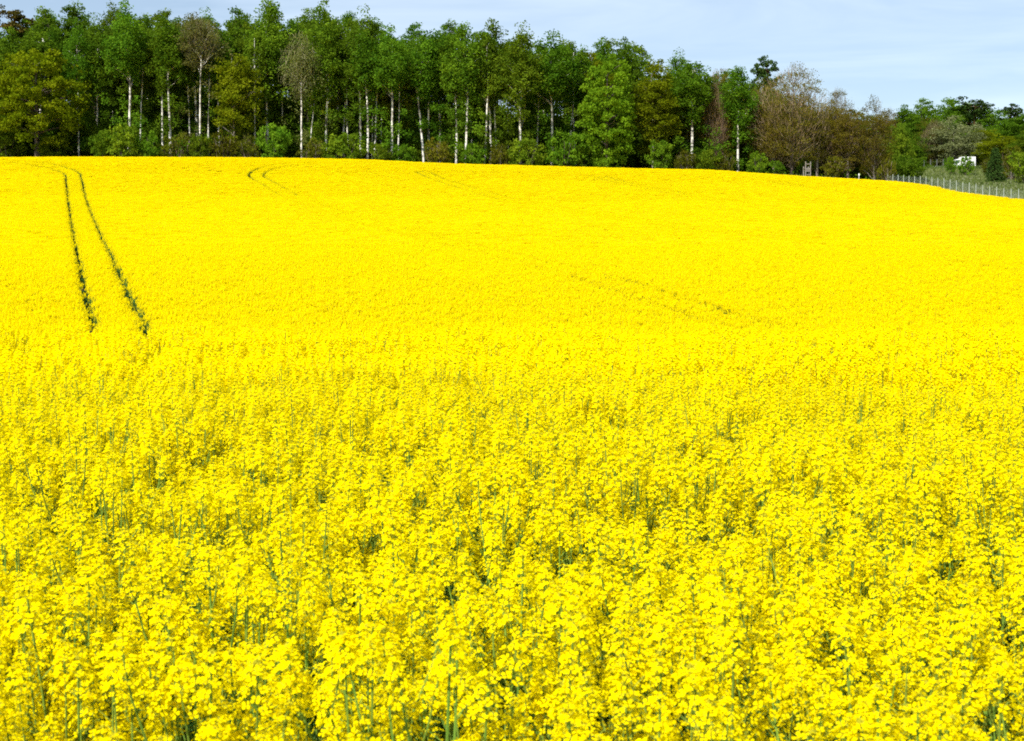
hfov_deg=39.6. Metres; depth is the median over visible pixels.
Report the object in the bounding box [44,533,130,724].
rapeseed plant
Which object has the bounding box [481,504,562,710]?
rapeseed plant
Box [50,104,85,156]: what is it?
undergrowth tree
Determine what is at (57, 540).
rapeseed plant
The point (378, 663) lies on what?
rapeseed plant
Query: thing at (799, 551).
rapeseed plant
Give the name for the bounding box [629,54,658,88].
broadleaf tree
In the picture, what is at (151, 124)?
undergrowth tree
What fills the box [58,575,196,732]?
rapeseed plant
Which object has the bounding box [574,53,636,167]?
maple tree
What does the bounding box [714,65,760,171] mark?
birch tree
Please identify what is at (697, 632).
rapeseed plant
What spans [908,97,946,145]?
broadleaf tree
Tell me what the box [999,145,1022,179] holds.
scrub bush
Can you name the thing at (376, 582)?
rapeseed plant
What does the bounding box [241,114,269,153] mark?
undergrowth tree
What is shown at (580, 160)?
undergrowth tree
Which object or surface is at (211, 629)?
rapeseed plant
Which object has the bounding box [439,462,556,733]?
rapeseed plant
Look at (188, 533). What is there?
rapeseed plant
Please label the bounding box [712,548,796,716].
rapeseed plant
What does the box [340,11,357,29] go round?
birch tree
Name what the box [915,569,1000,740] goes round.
rapeseed plant
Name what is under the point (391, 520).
rapeseed plant
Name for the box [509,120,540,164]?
undergrowth tree
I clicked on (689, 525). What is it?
rapeseed plant
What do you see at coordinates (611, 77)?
broadleaf tree
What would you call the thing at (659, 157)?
shrub
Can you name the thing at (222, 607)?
rapeseed plant
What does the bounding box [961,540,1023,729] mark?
rapeseed plant
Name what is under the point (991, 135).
broadleaf tree
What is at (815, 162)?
undergrowth tree
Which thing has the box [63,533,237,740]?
rapeseed plant
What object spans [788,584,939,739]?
rapeseed plant
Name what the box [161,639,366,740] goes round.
rapeseed plant
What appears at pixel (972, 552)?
rapeseed plant
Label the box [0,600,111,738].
rapeseed plant
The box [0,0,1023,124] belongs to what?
sky
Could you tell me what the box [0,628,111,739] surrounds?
rapeseed plant
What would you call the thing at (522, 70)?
birch tree
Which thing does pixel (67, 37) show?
broadleaf tree
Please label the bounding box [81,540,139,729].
rapeseed plant
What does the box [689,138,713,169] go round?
undergrowth tree
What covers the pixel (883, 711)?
rapeseed plant
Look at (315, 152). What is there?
scrub bush
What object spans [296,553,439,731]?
rapeseed plant
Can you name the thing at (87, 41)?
broadleaf tree
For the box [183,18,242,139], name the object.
broadleaf tree
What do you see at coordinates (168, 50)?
birch tree
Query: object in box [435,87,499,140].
broadleaf tree
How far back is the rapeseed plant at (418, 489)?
5.66 m
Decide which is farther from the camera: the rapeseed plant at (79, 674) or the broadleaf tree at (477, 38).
the broadleaf tree at (477, 38)
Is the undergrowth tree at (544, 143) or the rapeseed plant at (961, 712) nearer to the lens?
the rapeseed plant at (961, 712)
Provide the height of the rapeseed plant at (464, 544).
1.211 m
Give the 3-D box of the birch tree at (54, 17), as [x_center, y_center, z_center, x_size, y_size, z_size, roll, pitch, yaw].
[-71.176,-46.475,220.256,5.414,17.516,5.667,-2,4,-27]
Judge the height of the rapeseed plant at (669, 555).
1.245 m
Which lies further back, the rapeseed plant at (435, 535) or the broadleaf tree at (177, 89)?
the broadleaf tree at (177, 89)
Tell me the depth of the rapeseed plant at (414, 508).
5.74 m
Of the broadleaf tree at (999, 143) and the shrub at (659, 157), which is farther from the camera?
the broadleaf tree at (999, 143)
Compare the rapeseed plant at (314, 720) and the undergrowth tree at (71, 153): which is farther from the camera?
the undergrowth tree at (71, 153)
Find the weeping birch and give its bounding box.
[277,30,338,157]
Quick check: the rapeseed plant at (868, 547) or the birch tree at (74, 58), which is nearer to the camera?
the rapeseed plant at (868, 547)
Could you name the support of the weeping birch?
on the ground at (644, 167)
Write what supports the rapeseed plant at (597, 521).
on the ground at (644, 167)
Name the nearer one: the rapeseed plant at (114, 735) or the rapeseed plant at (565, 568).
the rapeseed plant at (114, 735)
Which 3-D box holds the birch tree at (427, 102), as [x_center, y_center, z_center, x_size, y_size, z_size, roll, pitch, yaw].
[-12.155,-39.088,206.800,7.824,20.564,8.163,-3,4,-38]
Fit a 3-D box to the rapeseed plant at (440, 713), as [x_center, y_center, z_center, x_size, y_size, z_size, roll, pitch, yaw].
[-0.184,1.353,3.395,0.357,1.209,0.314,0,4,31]
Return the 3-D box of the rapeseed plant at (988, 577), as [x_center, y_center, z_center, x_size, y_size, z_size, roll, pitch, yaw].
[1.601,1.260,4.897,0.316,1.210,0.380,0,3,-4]
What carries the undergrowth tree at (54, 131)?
on the ground at (644, 167)
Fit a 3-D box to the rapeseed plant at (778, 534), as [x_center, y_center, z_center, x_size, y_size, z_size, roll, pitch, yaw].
[0.950,1.160,4.812,0.470,1.420,0.266,1,3,13]
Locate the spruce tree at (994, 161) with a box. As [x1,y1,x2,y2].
[984,147,1006,181]
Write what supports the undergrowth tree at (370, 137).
on the ground at (644, 167)
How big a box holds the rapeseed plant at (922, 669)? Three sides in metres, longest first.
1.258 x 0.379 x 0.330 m
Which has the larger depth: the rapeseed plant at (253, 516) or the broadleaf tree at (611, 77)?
the broadleaf tree at (611, 77)
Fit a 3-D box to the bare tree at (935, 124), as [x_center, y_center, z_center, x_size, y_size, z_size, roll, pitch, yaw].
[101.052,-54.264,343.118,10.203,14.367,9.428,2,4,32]
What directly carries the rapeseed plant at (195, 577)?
on the ground at (644, 167)
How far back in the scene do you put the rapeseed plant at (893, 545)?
4.81 m
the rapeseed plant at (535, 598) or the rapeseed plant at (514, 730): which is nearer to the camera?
the rapeseed plant at (514, 730)
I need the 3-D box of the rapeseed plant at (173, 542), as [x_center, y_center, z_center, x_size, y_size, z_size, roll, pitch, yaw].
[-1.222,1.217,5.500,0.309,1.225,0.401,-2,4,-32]
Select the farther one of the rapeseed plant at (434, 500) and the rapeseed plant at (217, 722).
the rapeseed plant at (434, 500)
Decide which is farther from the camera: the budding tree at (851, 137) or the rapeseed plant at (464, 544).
the budding tree at (851, 137)
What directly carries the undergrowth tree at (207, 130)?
on the ground at (644, 167)
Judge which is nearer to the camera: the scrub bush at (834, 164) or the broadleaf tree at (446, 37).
the scrub bush at (834, 164)
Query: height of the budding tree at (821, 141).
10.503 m
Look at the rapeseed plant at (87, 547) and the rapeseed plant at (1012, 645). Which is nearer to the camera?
the rapeseed plant at (1012, 645)
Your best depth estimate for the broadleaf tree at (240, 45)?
208.39 m
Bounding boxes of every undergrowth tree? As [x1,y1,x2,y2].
[0,109,15,154]
[14,141,33,156]
[34,108,64,156]
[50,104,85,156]
[76,114,115,156]
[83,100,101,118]
[106,122,123,155]
[111,110,137,152]
[121,100,159,155]
[134,118,161,156]
[139,86,167,142]
[164,123,198,143]
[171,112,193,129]
[186,137,213,156]
[201,119,225,151]
[212,128,232,149]
[222,119,259,155]
[225,121,253,154]
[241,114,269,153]
[259,139,286,157]
[260,112,297,153]
[270,100,304,123]
[284,130,307,156]
[286,106,315,147]
[291,115,324,135]
[309,113,346,157]
[338,95,366,150]
[338,119,357,156]
[362,124,388,143]
[369,119,397,154]
[389,109,418,160]
[409,125,438,161]
[413,111,441,133]
[431,110,461,133]
[435,127,469,163]
[444,121,464,142]
[458,108,481,143]
[461,123,489,161]
[484,125,524,163]
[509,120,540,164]
[515,97,546,163]
[538,125,560,165]
[539,115,566,152]
[562,107,581,132]
[567,130,592,166]
[580,151,609,166]
[601,119,641,167]
[611,139,639,167]
[631,114,649,167]
[639,123,673,168]
[661,132,682,168]
[665,144,686,168]
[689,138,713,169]
[714,141,742,170]
[725,130,747,160]
[736,148,763,171]
[749,141,788,170]
[783,131,804,174]
[806,148,822,176]
[818,157,842,177]
[838,168,872,179]
[844,147,871,179]
[859,162,884,179]
[875,136,900,180]
[883,133,916,159]
[885,124,916,158]
[889,154,930,183]
[891,122,916,155]
[913,135,938,165]
[913,144,927,165]
[931,144,958,165]
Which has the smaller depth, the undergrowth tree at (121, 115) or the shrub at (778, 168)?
the shrub at (778, 168)
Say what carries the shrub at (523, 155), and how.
on the ground at (644, 167)
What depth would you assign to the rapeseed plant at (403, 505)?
5.33 m
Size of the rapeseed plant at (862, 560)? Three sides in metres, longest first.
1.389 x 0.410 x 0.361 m
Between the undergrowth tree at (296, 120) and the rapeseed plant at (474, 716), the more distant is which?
the undergrowth tree at (296, 120)
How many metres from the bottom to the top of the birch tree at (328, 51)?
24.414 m
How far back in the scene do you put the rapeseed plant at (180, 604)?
4.18 m
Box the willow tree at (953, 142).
[922,115,988,165]
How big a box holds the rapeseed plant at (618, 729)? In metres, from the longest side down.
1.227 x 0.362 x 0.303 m
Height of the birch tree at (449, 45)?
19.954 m
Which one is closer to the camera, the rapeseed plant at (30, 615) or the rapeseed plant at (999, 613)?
the rapeseed plant at (30, 615)
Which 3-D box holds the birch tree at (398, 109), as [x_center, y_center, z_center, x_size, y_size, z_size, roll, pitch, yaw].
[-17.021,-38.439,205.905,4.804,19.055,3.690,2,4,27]
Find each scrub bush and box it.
[157,132,193,156]
[208,129,241,156]
[235,133,260,156]
[295,137,328,157]
[422,137,454,162]
[489,143,510,164]
[672,148,699,168]
[714,150,737,170]
[820,155,846,176]
[874,152,896,180]
[980,158,989,173]
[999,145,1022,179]
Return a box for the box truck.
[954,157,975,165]
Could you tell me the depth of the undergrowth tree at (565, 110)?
219.30 m
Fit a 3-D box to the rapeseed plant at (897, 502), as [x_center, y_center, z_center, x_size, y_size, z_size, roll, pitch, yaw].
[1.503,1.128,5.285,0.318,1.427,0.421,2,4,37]
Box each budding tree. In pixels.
[742,78,781,163]
[753,99,802,172]
[796,109,833,175]
[799,88,826,118]
[815,100,852,168]
[826,106,869,177]
[853,94,897,179]
[874,107,901,135]
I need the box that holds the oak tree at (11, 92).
[0,48,92,156]
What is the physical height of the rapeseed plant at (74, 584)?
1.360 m
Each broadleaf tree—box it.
[0,26,34,144]
[0,48,12,99]
[8,19,34,97]
[23,6,67,97]
[33,8,63,33]
[47,0,99,108]
[56,9,92,104]
[66,24,116,120]
[90,24,140,155]
[131,14,156,109]
[131,33,157,105]
[141,22,206,145]
[149,8,173,92]
[173,15,197,104]
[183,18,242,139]
[203,21,241,115]
[208,53,267,155]
[223,7,250,57]
[226,21,284,142]
[255,19,288,96]
[256,16,278,111]
[282,18,311,131]
[289,21,330,137]
[295,8,321,110]
[304,11,337,109]
[312,25,368,157]
[342,17,358,42]
[362,41,423,143]
[396,22,426,108]
[406,39,435,121]
[433,25,455,108]
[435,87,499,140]
[437,18,457,109]
[462,31,493,128]
[473,30,500,44]
[514,41,562,117]
[548,39,579,122]
[560,49,616,166]
[595,38,641,70]
[609,36,641,154]
[615,59,647,167]
[617,41,656,80]
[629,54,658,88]
[629,58,682,167]
[638,73,686,139]
[664,92,709,151]
[694,90,730,145]
[705,71,728,91]
[709,68,749,97]
[719,100,758,170]
[744,81,762,101]
[753,88,797,168]
[823,116,877,177]
[844,109,872,133]
[891,104,924,145]
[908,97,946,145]
[913,140,926,156]
[929,96,968,137]
[963,128,1000,164]
[971,107,1009,146]
[972,136,1022,167]
[993,113,1023,142]
[1001,131,1023,155]
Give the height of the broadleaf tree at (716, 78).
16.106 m
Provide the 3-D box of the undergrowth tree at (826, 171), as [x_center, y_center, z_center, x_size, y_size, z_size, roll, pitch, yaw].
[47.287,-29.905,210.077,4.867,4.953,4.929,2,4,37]
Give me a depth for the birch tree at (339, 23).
208.30 m
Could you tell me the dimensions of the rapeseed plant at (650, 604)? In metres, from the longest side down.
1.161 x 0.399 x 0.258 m
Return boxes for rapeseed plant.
[0,506,38,595]
[0,515,80,735]
[0,530,68,690]
[0,538,39,686]
[0,546,77,740]
[0,566,95,695]
[0,566,124,740]
[0,568,75,719]
[0,572,84,736]
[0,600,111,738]
[0,622,103,727]
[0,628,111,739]
[0,641,175,740]
[0,652,138,740]
[3,548,57,721]
[6,507,95,683]
[7,574,150,738]
[12,646,150,740]
[30,613,192,740]
[32,518,100,704]
[32,539,144,731]
[33,712,66,740]
[37,638,130,740]
[38,526,173,725]
[42,550,156,725]
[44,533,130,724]
[58,457,171,719]
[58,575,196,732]
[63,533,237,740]
[65,687,175,740]
[68,554,179,718]
[68,720,125,740]
[72,631,179,738]
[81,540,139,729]
[83,625,245,740]
[85,604,180,739]
[91,533,233,737]
[100,663,255,740]
[102,628,303,740]
[103,604,216,740]
[105,645,237,740]
[119,547,275,740]
[119,587,250,740]
[125,478,213,740]
[126,726,153,740]
[134,527,263,715]
[143,647,310,740]
[147,575,275,720]
[148,527,199,669]
[149,471,252,740]
[153,533,224,693]
[155,589,256,739]
[161,630,273,740]
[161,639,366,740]
[164,488,239,681]
[167,490,232,733]
[171,548,251,691]
[174,566,282,733]
[175,572,329,738]
[181,478,278,714]
[181,505,276,639]
[183,563,291,739]
[188,540,339,739]
[190,711,309,740]
[198,699,306,740]
[209,486,298,718]
[213,506,325,730]
[215,708,305,740]
[222,467,341,716]
[222,664,330,740]
[223,612,338,740]
[224,501,334,734]
[225,543,316,712]
[229,590,392,736]
[239,547,325,714]
[241,525,323,729]
[247,528,352,716]
[249,542,337,735]
[250,679,348,740]
[251,522,350,739]
[258,663,407,740]
[260,594,372,739]
[267,599,456,740]
[270,477,357,689]
[272,493,387,662]
[273,549,386,711]
[280,520,387,738]
[282,513,379,727]
[285,606,364,732]
[289,581,369,726]
[293,599,406,740]
[294,497,401,624]
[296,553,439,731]
[304,557,407,737]
[307,493,394,624]
[308,548,425,738]
[308,645,434,740]
[311,587,403,724]
[312,620,534,740]
[321,700,423,740]
[322,623,465,740]
[324,469,431,672]
[329,618,388,738]
[344,501,447,712]
[348,531,455,662]
[348,561,466,720]
[348,737,375,740]
[349,488,439,732]
[351,637,477,740]
[352,687,434,740]
[354,565,510,740]
[355,496,440,724]
[356,499,452,725]
[360,537,452,687]
[361,622,454,740]
[362,506,424,687]
[362,600,468,739]
[369,685,505,740]
[370,631,501,740]
[375,515,450,684]
[375,660,503,740]
[378,530,481,709]
[379,494,507,740]
[379,530,478,733]
[385,474,486,731]
[388,573,479,739]
[396,516,470,653]
[401,577,576,740]
[402,568,452,726]
[404,612,511,739]
[410,518,491,740]
[416,520,481,728]
[424,634,580,740]
[435,544,583,740]
[436,625,561,740]
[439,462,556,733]
[443,585,552,738]
[454,555,543,740]
[465,521,542,707]
[465,554,592,738]
[467,606,551,730]
[472,713,574,740]
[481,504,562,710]
[482,511,597,725]
[487,580,679,740]
[491,554,579,731]
[493,561,619,726]
[496,531,578,723]
[496,613,579,727]
[501,580,635,740]
[508,555,662,739]
[510,596,592,732]
[520,519,576,627]
[525,661,681,740]
[526,506,611,733]
[533,637,710,740]
[535,490,623,720]
[540,573,699,740]
[545,712,632,740]
[547,554,676,737]
[547,662,662,739]
[549,657,746,740]
[549,700,674,740]
[551,520,645,699]
[557,605,672,739]
[557,665,690,740]
[563,516,668,735]
[574,506,660,692]
[576,581,663,733]
[584,614,645,738]
[586,546,675,676]
[588,591,735,740]
[600,561,692,724]
[601,517,678,711]
[603,565,716,732]
[606,574,722,740]
[606,616,785,740]
[607,532,697,659]
[607,640,685,740]
[612,521,690,625]
[628,606,731,740]
[639,618,748,733]
[642,521,710,730]
[653,544,735,740]
[654,505,750,706]
[655,559,768,736]
[659,511,728,729]
[661,687,790,740]
[662,586,753,735]
[665,541,735,732]
[670,536,773,739]
[670,596,813,740]
[671,625,836,740]
[673,564,780,740]
[673,620,807,740]
[674,540,776,736]
[680,543,768,681]
[681,679,771,740]
[691,566,800,738]
[693,572,813,740]
[694,572,813,735]
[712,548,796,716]
[713,555,783,687]
[714,515,785,730]
[721,567,883,740]
[721,615,843,740]
[723,525,809,716]
[726,503,865,727]
[726,510,852,713]
[727,538,778,730]
[733,696,881,740]
[743,551,845,726]
[743,593,832,736]
[744,659,843,740]
[750,579,882,740]
[751,586,902,740]
[755,488,833,721]
[759,600,885,733]
[762,481,871,716]
[766,536,864,659]
[768,587,895,736]
[769,707,944,740]
[771,549,864,670]
[778,624,956,740]
[780,575,863,685]
[784,601,940,740]
[785,476,903,715]
[787,543,921,711]
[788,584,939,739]
[791,498,927,735]
[792,678,964,740]
[800,534,942,739]
[804,527,906,719]
[809,661,909,739]
[818,554,890,735]
[823,630,981,738]
[827,503,926,686]
[828,574,963,724]
[831,538,933,723]
[835,506,922,712]
[837,711,986,740]
[843,509,978,696]
[845,540,939,675]
[852,600,1023,740]
[860,547,984,727]
[862,566,971,724]
[866,583,986,740]
[868,485,975,712]
[872,689,1008,740]
[875,651,973,740]
[887,658,1020,740]
[895,577,1018,740]
[897,526,993,722]
[900,547,1009,723]
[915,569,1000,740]
[916,519,1018,694]
[930,528,1020,735]
[930,611,1022,739]
[930,635,1023,740]
[937,630,1022,737]
[940,558,1009,712]
[946,565,1007,739]
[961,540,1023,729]
[970,598,1023,740]
[974,535,1023,740]
[1004,592,1023,726]
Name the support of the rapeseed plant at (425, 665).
on the ground at (644, 167)
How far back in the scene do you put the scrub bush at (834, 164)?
200.18 m
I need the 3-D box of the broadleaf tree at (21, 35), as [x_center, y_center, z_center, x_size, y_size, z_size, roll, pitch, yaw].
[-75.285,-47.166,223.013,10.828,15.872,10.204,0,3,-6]
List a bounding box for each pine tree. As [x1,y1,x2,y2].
[0,4,37,44]
[750,55,782,96]
[951,96,994,131]
[994,103,1022,121]
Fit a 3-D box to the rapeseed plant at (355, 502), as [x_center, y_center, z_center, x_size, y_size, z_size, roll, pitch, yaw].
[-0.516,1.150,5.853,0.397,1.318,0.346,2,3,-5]
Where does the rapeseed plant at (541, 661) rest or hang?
on the ground at (644, 167)
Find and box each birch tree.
[16,31,59,132]
[38,25,67,98]
[39,15,58,35]
[60,19,94,156]
[81,12,123,146]
[97,0,128,116]
[99,0,148,148]
[126,24,151,156]
[136,13,179,146]
[137,15,153,120]
[147,16,190,156]
[175,26,218,135]
[176,53,193,123]
[179,21,198,140]
[191,6,215,116]
[195,45,220,156]
[209,29,229,143]
[241,0,295,138]
[244,30,267,156]
[267,29,299,129]
[277,20,308,110]
[300,0,349,150]
[303,61,319,155]
[320,17,350,156]
[330,22,351,156]
[335,35,357,145]
[336,4,390,158]
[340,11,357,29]
[347,28,384,158]
[358,34,390,157]
[364,34,380,158]
[366,23,413,155]
[367,23,386,159]
[372,17,391,39]
[389,39,409,158]
[402,37,444,161]
[403,28,458,157]
[406,36,438,136]
[424,29,458,139]
[432,38,452,149]
[436,34,472,163]
[438,20,490,163]
[458,41,487,142]
[470,31,499,163]
[471,17,514,163]
[484,42,513,159]
[487,95,500,136]
[488,20,546,164]
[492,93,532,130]
[501,39,516,149]
[525,48,547,152]
[528,30,578,163]
[535,60,560,123]
[550,42,584,148]
[559,40,580,125]
[568,48,589,166]
[574,43,597,165]
[591,36,617,62]
[595,53,613,137]
[663,47,688,74]
[668,60,721,160]
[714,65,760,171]
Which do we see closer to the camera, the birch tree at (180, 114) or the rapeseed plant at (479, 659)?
the rapeseed plant at (479, 659)
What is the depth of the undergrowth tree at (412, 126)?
207.62 m
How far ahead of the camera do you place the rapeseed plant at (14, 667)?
3.47 m
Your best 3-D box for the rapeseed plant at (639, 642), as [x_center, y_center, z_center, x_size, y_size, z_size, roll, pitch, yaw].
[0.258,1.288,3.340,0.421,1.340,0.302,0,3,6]
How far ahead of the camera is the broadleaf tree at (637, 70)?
212.26 m
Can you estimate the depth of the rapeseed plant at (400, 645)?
3.59 m
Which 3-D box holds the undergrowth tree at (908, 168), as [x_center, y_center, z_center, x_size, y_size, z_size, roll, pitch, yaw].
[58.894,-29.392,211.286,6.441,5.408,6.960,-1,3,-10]
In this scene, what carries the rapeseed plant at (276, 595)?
on the ground at (644, 167)
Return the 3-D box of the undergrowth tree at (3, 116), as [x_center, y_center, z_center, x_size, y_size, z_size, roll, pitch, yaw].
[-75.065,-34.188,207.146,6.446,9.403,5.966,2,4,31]
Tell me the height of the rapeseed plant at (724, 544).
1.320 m
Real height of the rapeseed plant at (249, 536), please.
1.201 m
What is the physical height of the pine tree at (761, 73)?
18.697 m
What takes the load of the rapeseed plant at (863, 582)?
on the ground at (644, 167)
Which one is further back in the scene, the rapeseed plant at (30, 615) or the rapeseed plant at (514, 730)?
the rapeseed plant at (30, 615)
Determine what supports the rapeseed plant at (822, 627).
on the ground at (644, 167)
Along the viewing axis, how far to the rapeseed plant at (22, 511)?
5.51 m
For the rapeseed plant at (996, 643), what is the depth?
3.96 m
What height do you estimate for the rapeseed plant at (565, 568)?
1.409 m
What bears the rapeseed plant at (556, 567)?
on the ground at (644, 167)
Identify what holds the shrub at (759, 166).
on the ground at (644, 167)
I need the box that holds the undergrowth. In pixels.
[1,112,881,179]
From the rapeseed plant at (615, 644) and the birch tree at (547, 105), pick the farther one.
the birch tree at (547, 105)
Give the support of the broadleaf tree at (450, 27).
on the ground at (644, 167)
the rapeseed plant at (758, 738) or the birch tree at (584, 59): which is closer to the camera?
the rapeseed plant at (758, 738)
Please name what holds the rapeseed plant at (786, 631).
on the ground at (644, 167)
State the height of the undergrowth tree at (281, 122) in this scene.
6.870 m
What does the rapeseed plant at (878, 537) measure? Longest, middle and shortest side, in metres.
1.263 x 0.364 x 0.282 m
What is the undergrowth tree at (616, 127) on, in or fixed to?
on the ground at (644, 167)
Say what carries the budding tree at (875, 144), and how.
on the ground at (644, 167)
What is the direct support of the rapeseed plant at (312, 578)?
on the ground at (644, 167)
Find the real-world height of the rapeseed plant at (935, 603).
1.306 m
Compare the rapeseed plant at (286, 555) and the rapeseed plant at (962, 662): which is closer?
the rapeseed plant at (962, 662)
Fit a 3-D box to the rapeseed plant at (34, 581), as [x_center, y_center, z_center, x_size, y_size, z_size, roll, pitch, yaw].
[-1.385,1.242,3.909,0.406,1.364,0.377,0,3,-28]
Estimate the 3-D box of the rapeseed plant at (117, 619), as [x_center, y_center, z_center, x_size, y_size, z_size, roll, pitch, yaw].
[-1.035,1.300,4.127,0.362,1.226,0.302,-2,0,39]
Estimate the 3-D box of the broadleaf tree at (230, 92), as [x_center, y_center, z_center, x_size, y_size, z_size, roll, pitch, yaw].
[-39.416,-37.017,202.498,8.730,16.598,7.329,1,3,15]
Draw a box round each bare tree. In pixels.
[172,10,232,155]
[697,68,733,158]
[742,60,836,174]
[822,87,855,166]
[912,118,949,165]
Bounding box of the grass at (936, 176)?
[774,165,1023,198]
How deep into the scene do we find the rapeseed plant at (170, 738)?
3.02 m
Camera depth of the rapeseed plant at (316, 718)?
4.43 m
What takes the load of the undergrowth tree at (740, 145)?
on the ground at (644, 167)
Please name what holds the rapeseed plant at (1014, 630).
on the ground at (644, 167)
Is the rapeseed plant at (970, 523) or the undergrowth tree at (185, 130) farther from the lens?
the undergrowth tree at (185, 130)
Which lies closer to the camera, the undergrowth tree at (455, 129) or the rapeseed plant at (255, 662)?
the rapeseed plant at (255, 662)
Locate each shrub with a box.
[0,129,27,156]
[30,132,72,156]
[88,129,115,156]
[104,123,144,156]
[134,130,162,156]
[188,133,210,156]
[253,122,292,157]
[320,132,367,158]
[369,142,394,160]
[390,144,417,161]
[460,142,487,163]
[505,137,547,165]
[542,131,587,166]
[644,140,674,168]
[694,149,722,169]
[745,151,770,173]
[768,160,785,173]
[793,153,813,175]
[943,157,957,173]
[956,156,974,174]
[1006,151,1023,182]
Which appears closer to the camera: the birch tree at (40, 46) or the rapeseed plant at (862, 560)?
the rapeseed plant at (862, 560)
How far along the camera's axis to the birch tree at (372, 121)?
206.94 m
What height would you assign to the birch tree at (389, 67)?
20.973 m
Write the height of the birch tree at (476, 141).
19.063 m
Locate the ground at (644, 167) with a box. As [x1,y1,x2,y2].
[18,115,1023,740]
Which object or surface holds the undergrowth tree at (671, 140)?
on the ground at (644, 167)
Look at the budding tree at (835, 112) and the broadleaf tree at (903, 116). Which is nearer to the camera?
the budding tree at (835, 112)
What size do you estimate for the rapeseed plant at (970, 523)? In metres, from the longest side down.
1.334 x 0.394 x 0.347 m
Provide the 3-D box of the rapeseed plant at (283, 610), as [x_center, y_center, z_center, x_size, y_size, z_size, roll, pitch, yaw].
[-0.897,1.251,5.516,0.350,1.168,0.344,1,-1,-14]
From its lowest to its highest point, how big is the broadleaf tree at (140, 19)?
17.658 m
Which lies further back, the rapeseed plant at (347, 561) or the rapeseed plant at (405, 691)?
the rapeseed plant at (347, 561)
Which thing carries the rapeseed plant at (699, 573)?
on the ground at (644, 167)
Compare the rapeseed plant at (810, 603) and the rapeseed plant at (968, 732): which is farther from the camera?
the rapeseed plant at (810, 603)
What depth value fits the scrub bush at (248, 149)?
201.11 m
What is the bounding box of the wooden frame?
[803,161,810,175]
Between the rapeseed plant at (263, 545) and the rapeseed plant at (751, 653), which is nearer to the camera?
the rapeseed plant at (751, 653)
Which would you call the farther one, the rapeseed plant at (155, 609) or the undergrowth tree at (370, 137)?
the undergrowth tree at (370, 137)
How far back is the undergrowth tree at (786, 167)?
209.22 m
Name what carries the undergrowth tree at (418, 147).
on the ground at (644, 167)
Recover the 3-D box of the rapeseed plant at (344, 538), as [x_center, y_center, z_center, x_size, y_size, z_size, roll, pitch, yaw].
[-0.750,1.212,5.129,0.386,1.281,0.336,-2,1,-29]
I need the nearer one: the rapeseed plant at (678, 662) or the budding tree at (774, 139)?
the rapeseed plant at (678, 662)
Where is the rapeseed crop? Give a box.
[0,156,1023,740]
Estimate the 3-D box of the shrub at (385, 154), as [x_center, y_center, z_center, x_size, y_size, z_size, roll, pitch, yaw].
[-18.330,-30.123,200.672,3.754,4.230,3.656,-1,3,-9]
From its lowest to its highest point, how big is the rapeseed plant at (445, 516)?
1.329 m
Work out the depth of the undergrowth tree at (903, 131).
228.06 m
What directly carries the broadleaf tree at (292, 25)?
on the ground at (644, 167)
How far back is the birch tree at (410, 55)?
210.22 m
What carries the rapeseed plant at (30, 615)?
on the ground at (644, 167)
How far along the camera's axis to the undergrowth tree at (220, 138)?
209.23 m
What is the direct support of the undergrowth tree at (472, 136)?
on the ground at (644, 167)
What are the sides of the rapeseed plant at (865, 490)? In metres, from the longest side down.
1.432 x 0.426 x 0.396 m
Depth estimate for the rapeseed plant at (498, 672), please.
4.38 m
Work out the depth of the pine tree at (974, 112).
360.94 m
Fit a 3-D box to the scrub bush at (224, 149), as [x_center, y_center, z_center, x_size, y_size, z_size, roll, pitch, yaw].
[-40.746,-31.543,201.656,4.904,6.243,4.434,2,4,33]
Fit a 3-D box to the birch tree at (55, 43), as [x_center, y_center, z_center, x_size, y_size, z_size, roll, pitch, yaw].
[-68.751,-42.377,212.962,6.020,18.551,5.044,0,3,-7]
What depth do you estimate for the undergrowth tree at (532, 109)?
210.52 m
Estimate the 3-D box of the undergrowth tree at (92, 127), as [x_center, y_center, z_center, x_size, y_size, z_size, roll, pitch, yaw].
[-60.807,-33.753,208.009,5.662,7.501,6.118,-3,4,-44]
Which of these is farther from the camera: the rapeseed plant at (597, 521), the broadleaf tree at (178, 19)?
the broadleaf tree at (178, 19)
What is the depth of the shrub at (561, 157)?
199.36 m
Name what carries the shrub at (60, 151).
on the ground at (644, 167)
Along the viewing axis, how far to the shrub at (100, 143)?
200.25 m
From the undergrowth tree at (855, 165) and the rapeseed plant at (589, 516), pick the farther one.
the undergrowth tree at (855, 165)
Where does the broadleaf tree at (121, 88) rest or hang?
on the ground at (644, 167)
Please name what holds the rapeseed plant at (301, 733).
on the ground at (644, 167)
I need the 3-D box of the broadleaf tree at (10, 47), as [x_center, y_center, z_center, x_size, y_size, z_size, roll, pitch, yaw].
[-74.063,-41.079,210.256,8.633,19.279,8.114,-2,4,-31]
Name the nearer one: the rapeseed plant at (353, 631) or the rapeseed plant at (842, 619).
the rapeseed plant at (842, 619)
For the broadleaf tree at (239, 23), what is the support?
on the ground at (644, 167)
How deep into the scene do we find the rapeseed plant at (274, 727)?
2.97 m
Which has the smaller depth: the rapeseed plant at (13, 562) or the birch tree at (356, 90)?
the rapeseed plant at (13, 562)
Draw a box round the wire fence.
[875,173,1023,198]
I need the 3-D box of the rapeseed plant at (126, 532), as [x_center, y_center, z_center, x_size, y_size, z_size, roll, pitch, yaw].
[-1.264,1.189,4.420,0.420,1.409,0.390,-1,1,-38]

